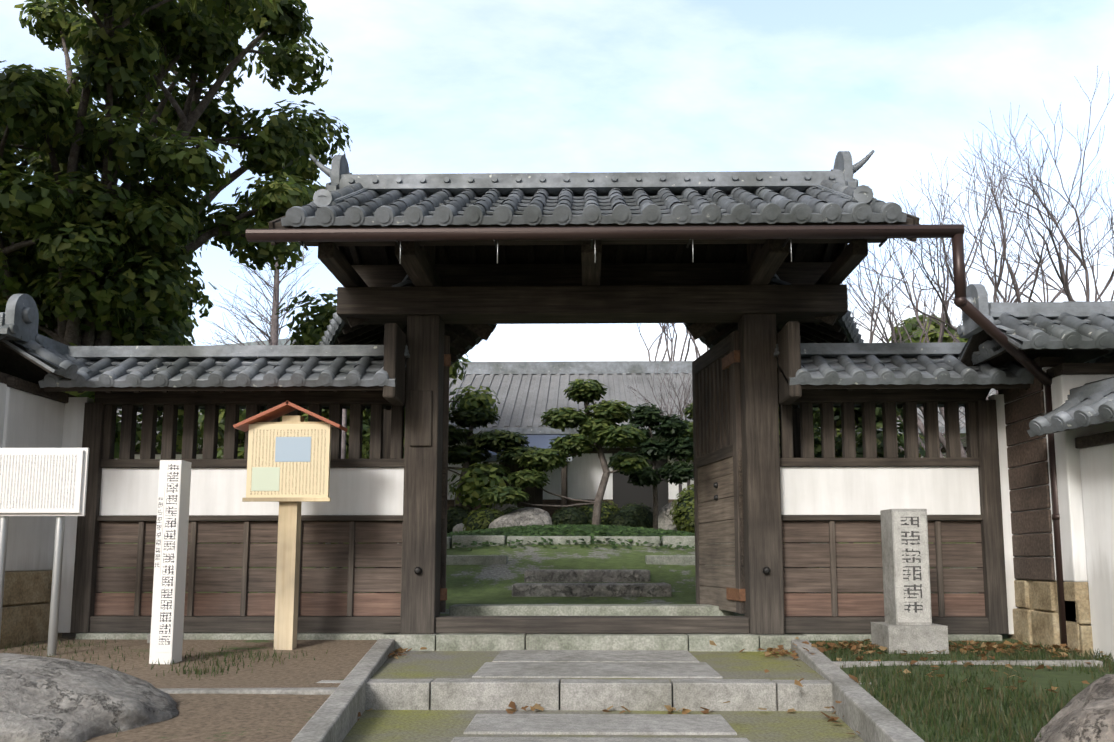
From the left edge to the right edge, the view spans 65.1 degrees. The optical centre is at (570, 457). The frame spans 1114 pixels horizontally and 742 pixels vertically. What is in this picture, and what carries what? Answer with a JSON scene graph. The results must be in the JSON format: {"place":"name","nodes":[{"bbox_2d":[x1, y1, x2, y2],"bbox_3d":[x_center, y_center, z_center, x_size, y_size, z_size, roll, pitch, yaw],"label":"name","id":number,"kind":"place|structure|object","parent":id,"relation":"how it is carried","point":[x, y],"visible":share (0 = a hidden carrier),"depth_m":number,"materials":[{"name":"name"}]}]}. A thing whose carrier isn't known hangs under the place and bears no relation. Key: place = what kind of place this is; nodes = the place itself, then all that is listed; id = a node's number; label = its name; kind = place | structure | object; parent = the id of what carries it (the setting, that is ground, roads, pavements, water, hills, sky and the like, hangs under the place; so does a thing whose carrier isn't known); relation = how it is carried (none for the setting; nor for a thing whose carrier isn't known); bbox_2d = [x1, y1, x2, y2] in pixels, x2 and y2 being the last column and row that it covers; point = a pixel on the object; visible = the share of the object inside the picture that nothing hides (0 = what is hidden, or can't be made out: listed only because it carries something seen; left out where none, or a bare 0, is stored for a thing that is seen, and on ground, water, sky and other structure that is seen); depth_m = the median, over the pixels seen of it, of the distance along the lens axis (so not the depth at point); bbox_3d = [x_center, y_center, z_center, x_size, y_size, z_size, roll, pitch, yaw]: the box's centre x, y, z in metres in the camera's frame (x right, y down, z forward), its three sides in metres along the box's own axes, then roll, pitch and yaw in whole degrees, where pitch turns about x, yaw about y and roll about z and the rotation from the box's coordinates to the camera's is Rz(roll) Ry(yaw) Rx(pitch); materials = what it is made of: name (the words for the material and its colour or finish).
{"place":"outdoors","nodes":[
{"label":"outdoors","id":0,"kind":"place"},
{"bbox_2d":[0,0,352,458],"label":"camphor tree","id":1,"kind":"object","parent":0,"point":[136,236],"depth_m":14.33,"materials":[{"name":"green plant"}]},
{"bbox_2d":[0,633,376,741],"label":"ground","id":2,"kind":"structure","parent":0,"point":[242,717],"depth_m":5.20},
{"bbox_2d":[0,337,46,447],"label":"front wall","id":3,"kind":"structure","parent":2,"relation":"on","point":[18,365],"depth_m":6.86,"materials":[{"name":"paint"}]},
{"bbox_2d":[0,294,47,373],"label":"wall tiles","id":4,"kind":"object","parent":3,"relation":"on","point":[19,317],"depth_m":6.56,"materials":[{"name":"grey ceramic"}]},
{"bbox_2d":[0,448,88,655],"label":"info board","id":5,"kind":"object","parent":2,"relation":"on","point":[43,481],"visible":0.83,"depth_m":6.08,"materials":[{"name":"white paint"}]},
{"bbox_2d":[0,341,103,648],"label":"return wall","id":6,"kind":"structure","parent":2,"relation":"on","point":[34,416],"depth_m":6.76,"materials":[{"name":"paint"}]},
{"bbox_2d":[3,334,93,380],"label":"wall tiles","id":7,"kind":"object","parent":6,"relation":"on","point":[52,355],"depth_m":6.62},
{"bbox_2d":[149,460,191,663],"bbox_3d":[-2.709,0.783,5.904,0.150,1.530,0.152,0,-7,1],"label":"inscribed post","id":8,"kind":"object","parent":2,"relation":"on","point":[168,601],"depth_m":5.86,"materials":[{"name":"white paint"}]},
{"bbox_2d":[44,368,405,639],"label":"wall","id":9,"kind":"structure","parent":2,"relation":"on","point":[364,504],"depth_m":7.14,"materials":[{"name":"wood"}]},
{"bbox_2d":[58,397,93,632],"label":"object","id":10,"kind":"structure","parent":9,"relation":"attached to","point":[73,422],"depth_m":7.14,"materials":[{"name":"paint"}]},
{"bbox_2d":[233,401,347,649],"bbox_3d":[-2.128,0.574,6.564,0.809,1.996,0.220,0,-7,1],"label":"wooden notice board","id":11,"kind":"object","parent":2,"relation":"on","point":[288,464],"visible":0.94,"depth_m":6.57,"materials":[{"name":"beige wood"}]},
{"bbox_2d":[0,653,1113,741],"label":"rocks","id":12,"kind":"object","parent":2,"relation":"on","point":[46,699],"visible":0.94,"depth_m":3.79,"materials":[{"name":"grey stone"}]},
{"bbox_2d":[317,633,870,741],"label":"path steps","id":13,"kind":"structure","parent":2,"relation":"on","point":[454,687],"depth_m":5.03,"materials":[{"name":"stone"}]},
{"bbox_2d":[3,637,1113,741],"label":"grass and fallen leaves","id":14,"kind":"structure","parent":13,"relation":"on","point":[964,650],"depth_m":4.94,"materials":[{"name":"green plant"}]},
{"bbox_2d":[38,345,409,409],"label":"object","id":15,"kind":"structure","parent":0,"point":[247,365],"depth_m":7.01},
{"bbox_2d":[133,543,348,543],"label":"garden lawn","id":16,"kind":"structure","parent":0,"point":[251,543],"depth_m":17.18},
{"bbox_2d":[448,406,538,507],"bbox_3d":[-2.318,0.295,19.659,3.704,2.930,1.336,0,-7,1],"label":"pine","id":17,"kind":"object","parent":16,"relation":"on","point":[512,447],"depth_m":19.47,"materials":[{"name":"green plant"}]},
{"bbox_2d":[500,506,525,515],"bbox_3d":[-1.133,1.416,18.996,1.023,0.744,0.927,0,-7,1],"label":"shrub","id":18,"kind":"object","parent":16,"relation":"on","point":[507,509],"depth_m":18.87,"materials":[{"name":"green plant"}]},
{"bbox_2d":[479,379,651,524],"bbox_3d":[-0.060,-0.067,17.157,3.405,3.090,1.516,0,-7,1],"label":"pine","id":19,"kind":"object","parent":16,"relation":"on","point":[602,427],"depth_m":17.12,"materials":[{"name":"green plant"}]},
{"bbox_2d":[604,512,640,527],"bbox_3d":[1.127,1.463,18.951,0.809,0.578,0.779,0,-7,1],"label":"shrub","id":20,"kind":"object","parent":16,"relation":"on","point":[616,519],"depth_m":18.73,"materials":[{"name":"green plant"}]},
{"bbox_2d":[607,402,693,529],"bbox_3d":[1.905,0.238,19.826,2.223,3.031,1.090,0,-7,1],"label":"pine tree","id":21,"kind":"object","parent":16,"relation":"on","point":[673,427],"depth_m":19.70,"materials":[{"name":"green plant"}]},
{"bbox_2d":[628,351,704,496],"bbox_3d":[3.306,-0.321,22.602,3.190,4.352,3.853,-6,-9,45],"label":"tree","id":22,"kind":"object","parent":16,"relation":"on","point":[681,416],"visible":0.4,"depth_m":22.21,"materials":[{"name":"brown plant"}]},
{"bbox_2d":[669,403,693,462],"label":"pine","id":23,"kind":"object","parent":16,"relation":"on","point":[689,432],"visible":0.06,"depth_m":21.46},
{"bbox_2d":[212,338,295,345],"bbox_3d":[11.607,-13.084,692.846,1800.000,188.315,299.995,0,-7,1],"label":"hills","id":24,"kind":"structure","parent":0,"point":[280,342],"depth_m":644.68,"materials":[{"name":"green plant"}]},
{"bbox_2d":[102,532,743,615],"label":"garden ground","id":25,"kind":"structure","parent":0,"point":[479,584],"depth_m":12.00,"materials":[{"name":"green plant"},{"name":"grass"},{"name":"soil"}]},
{"bbox_2d":[198,246,321,345],"bbox_3d":[-8.921,-2.904,25.640,4.810,11.025,5.232,0,-7,1],"label":"bare metasequoia wood","id":26,"kind":"object","parent":25,"relation":"on","point":[274,329],"visible":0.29,"depth_m":25.68,"materials":[{"name":"brown plant"}]},
{"bbox_2d":[336,409,346,592],"bbox_3d":[-2.208,0.208,8.982,0.420,3.070,0.060,0,-7,1],"label":"steel frame pole","id":27,"kind":"object","parent":25,"relation":"on","point":[343,441],"depth_m":9.01,"materials":[{"name":"grey metal"}]},
{"bbox_2d":[241,287,512,509],"bbox_3d":[-4.162,-0.584,18.080,5.917,5.509,5.318,0,-7,1],"label":"tree","id":28,"kind":"object","parent":25,"relation":"on","point":[469,489],"depth_m":18.30,"materials":[{"name":"green plant"}]},
{"bbox_2d":[333,285,493,592],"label":"frame","id":29,"kind":"structure","parent":25,"relation":"on","point":[462,336],"depth_m":8.29,"materials":[{"name":"brown wood"}]},
{"bbox_2d":[319,275,496,364],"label":"gate roof tiles","id":30,"kind":"object","parent":29,"relation":"on","point":[334,328],"visible":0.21,"depth_m":7.85,"materials":[{"name":"grey ceramic"}]},
{"bbox_2d":[134,434,966,521],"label":"garden building","id":31,"kind":"structure","parent":25,"relation":"on","point":[584,473],"depth_m":23.76,"materials":[{"name":"paint"}]},
{"bbox_2d":[117,361,995,507],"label":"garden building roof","id":32,"kind":"structure","parent":31,"relation":"on","point":[528,394],"depth_m":26.26,"materials":[{"name":"tile"}]},
{"bbox_2d":[197,407,924,592],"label":"shrubs","id":33,"kind":"object","parent":25,"relation":"on","point":[816,430],"depth_m":10.10,"materials":[{"name":"green plant"}]},
{"bbox_2d":[447,524,694,550],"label":"ground cover leaves","id":34,"kind":"object","parent":25,"relation":"on","point":[591,530],"visible":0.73,"depth_m":14.73,"materials":[{"name":"green plant"}]},
{"bbox_2d":[551,506,591,524],"bbox_3d":[-0.004,1.497,20.573,1.013,0.746,0.910,0,-7,1],"label":"shrub","id":35,"kind":"object","parent":25,"relation":"on","point":[560,520],"depth_m":20.29,"materials":[{"name":"green plant"}]},
{"bbox_2d":[446,501,734,596],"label":"garden stones","id":36,"kind":"object","parent":25,"relation":"on","point":[530,516],"visible":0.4,"depth_m":12.26,"materials":[{"name":"stone"}]},
{"bbox_2d":[637,323,708,360],"bbox_3d":[5.354,-3.932,34.454,7.914,14.112,10.994,0,-7,1],"label":"bare tree","id":37,"kind":"object","parent":25,"relation":"on","point":[664,327],"visible":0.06,"depth_m":34.57,"materials":[{"name":"brown plant"}]},
{"bbox_2d":[669,484,694,535],"bbox_3d":[2.797,1.119,17.953,1.523,1.258,1.217,0,-7,1],"label":"yellow shrub","id":38,"kind":"object","parent":25,"relation":"on","point":[674,513],"depth_m":17.67,"materials":[{"name":"plant"}]},
{"bbox_2d":[818,279,992,456],"bbox_3d":[6.190,-1.042,20.053,6.620,6.545,5.968,5,-8,-39],"label":"tree","id":39,"kind":"object","parent":25,"relation":"on","point":[903,342],"visible":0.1,"depth_m":19.32,"materials":[{"name":"brown plant"}]},
{"bbox_2d":[889,314,967,342],"bbox_3d":[15.706,-1.267,37.017,9.644,10.376,6.998,0,-7,1],"label":"tree","id":40,"kind":"object","parent":25,"relation":"on","point":[933,336],"visible":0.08,"depth_m":34.47,"materials":[{"name":"green plant"}]},
{"bbox_2d":[841,66,1113,457],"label":"bare tree","id":41,"kind":"object","parent":25,"relation":"on","point":[1063,277],"visible":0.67,"depth_m":13.33,"materials":[{"name":"brown plant"}]},
{"bbox_2d":[447,506,471,534],"bbox_3d":[-2.387,1.415,18.602,1.014,0.792,0.908,0,-7,1],"label":"shrub","id":42,"kind":"object","parent":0,"point":[461,514],"depth_m":18.30,"materials":[{"name":"green plant"}]},
{"bbox_2d":[463,508,503,531],"bbox_3d":[-1.702,1.349,17.600,0.956,0.680,0.867,0,-7,1],"label":"shrub","id":43,"kind":"object","parent":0,"point":[485,524],"depth_m":17.34,"materials":[{"name":"green plant"}]},
{"bbox_2d":[0,0,1113,361],"label":"sky","id":44,"kind":"structure","parent":0,"point":[418,86],"materials":[{"name":"white"}]},
{"bbox_2d":[580,500,618,524],"bbox_3d":[0.723,1.496,22.181,1.209,0.904,1.012,0,-7,1],"label":"shrub","id":45,"kind":"object","parent":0,"point":[602,513],"depth_m":21.85,"materials":[{"name":"green plant"}]},
{"bbox_2d":[615,502,652,528],"bbox_3d":[1.625,1.530,21.558,1.122,0.860,1.015,0,-7,1],"label":"shrub","id":46,"kind":"object","parent":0,"point":[640,516],"depth_m":21.25,"materials":[{"name":"green plant"}]},
{"bbox_2d":[774,342,1033,407],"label":"tiled roof","id":47,"kind":"structure","parent":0,"point":[878,363],"depth_m":6.87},
{"bbox_2d":[809,634,1113,741],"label":"ground","id":48,"kind":"structure","parent":0,"point":[1043,678],"depth_m":5.14,"materials":[{"name":"green plant"}]},
{"bbox_2d":[298,238,884,634],"bbox_3d":[0.172,-0.274,7.220,4.440,3.628,1.830,0,-7,1],"label":"gate frame","id":49,"kind":"object","parent":48,"relation":"on","point":[751,302],"visible":0.79,"depth_m":7.14,"materials":[{"name":"brown wood"}]},
{"bbox_2d":[440,335,450,612],"bbox_3d":[-1.228,0.179,7.928,0.100,2.350,1.220,2,-7,-16],"label":"door","id":50,"kind":"structure","parent":49,"relation":"attached to","point":[443,588],"depth_m":7.36,"materials":[{"name":"brown wood"}]},
{"bbox_2d":[383,321,801,405],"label":"gate wall brackets","id":51,"kind":"object","parent":49,"relation":"attached to","point":[789,346],"visible":1,"depth_m":6.80,"materials":[{"name":"brown wood"}]},
{"bbox_2d":[268,212,919,264],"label":"roof eaves","id":52,"kind":"object","parent":49,"relation":"on","point":[571,254],"visible":0.04,"depth_m":7.85,"materials":[{"name":"brown wood"}]},
{"bbox_2d":[281,150,906,226],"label":"gate roof tiles","id":53,"kind":"object","parent":52,"relation":"on","point":[836,193],"visible":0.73,"depth_m":6.70,"materials":[{"name":"grey ceramic"}]},
{"bbox_2d":[246,224,1067,650],"bbox_3d":[0.710,-0.061,6.148,5.832,2.964,0.839,0,-7,1],"label":"rain gutter","id":54,"kind":"object","parent":49,"relation":"attached to","point":[954,232],"visible":0.83,"depth_m":5.92,"materials":[{"name":"brown metal"}]},
{"bbox_2d":[692,331,745,613],"bbox_3d":[1.315,0.164,7.801,0.100,2.350,1.220,1,-7,-9],"label":"door","id":55,"kind":"structure","parent":49,"relation":"attached to","point":[718,482],"depth_m":7.70,"materials":[{"name":"brown wood"}]},
{"bbox_2d":[688,283,849,457],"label":"roof","id":56,"kind":"structure","parent":49,"relation":"attached to","point":[828,329],"depth_m":8.06,"materials":[{"name":"brown wood"}]},
{"bbox_2d":[684,273,863,348],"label":"gate roof tiles","id":57,"kind":"object","parent":56,"relation":"on","point":[849,328],"visible":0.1,"depth_m":7.78,"materials":[{"name":"grey ceramic"}]},
{"bbox_2d":[777,366,1029,640],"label":"wall","id":58,"kind":"structure","parent":48,"relation":"on","point":[832,506],"depth_m":7.07,"materials":[{"name":"wood"}]},
{"bbox_2d":[988,394,1018,633],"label":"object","id":59,"kind":"structure","parent":58,"relation":"attached to","point":[1005,495],"depth_m":7.04,"materials":[{"name":"paint"}]},
{"bbox_2d":[871,509,948,653],"bbox_3d":[2.424,0.909,6.298,0.410,1.070,0.380,0,-7,1],"label":"stone monument","id":60,"kind":"object","parent":48,"relation":"on","point":[908,625],"visible":0.88,"depth_m":6.19,"materials":[{"name":"stone"}]},
{"bbox_2d":[961,330,1113,656],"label":"wall","id":61,"kind":"structure","parent":48,"relation":"on","point":[1071,372],"depth_m":6.31,"materials":[{"name":"paint"}]},
{"bbox_2d":[957,284,1113,360],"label":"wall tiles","id":62,"kind":"object","parent":61,"relation":"on","point":[1064,324],"depth_m":6.32,"materials":[{"name":"grey ceramic"}]},
{"bbox_2d":[957,339,1113,364],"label":"wall tiles","id":63,"kind":"object","parent":61,"relation":"on","point":[989,348],"depth_m":6.62,"materials":[{"name":"grey ceramic"}]},
{"bbox_2d":[980,349,1108,650],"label":"return wall","id":64,"kind":"structure","parent":48,"relation":"on","point":[1036,616],"depth_m":6.70,"materials":[{"name":"paint"}]},
{"bbox_2d":[1037,421,1113,659],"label":"wing wall","id":65,"kind":"structure","parent":48,"relation":"on","point":[1096,451],"depth_m":6.06,"materials":[{"name":"paint"}]},
{"bbox_2d":[1027,377,1113,436],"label":"wing wall tiles","id":66,"kind":"object","parent":65,"relation":"on","point":[1087,404],"depth_m":5.97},
{"label":"ground","id":67,"kind":"structure","parent":0,"visible":0},
{"bbox_2d":[177,314,198,345],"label":"tree","id":68,"kind":"object","parent":67,"relation":"on","point":[189,322],"depth_m":35.24,"materials":[{"name":"green plant"}]},
{"bbox_2d":[157,639,1102,741],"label":"path kerbs","id":69,"kind":"structure","parent":67,"relation":"on","point":[859,708],"depth_m":4.71,"materials":[{"name":"concrete"}]}
]}

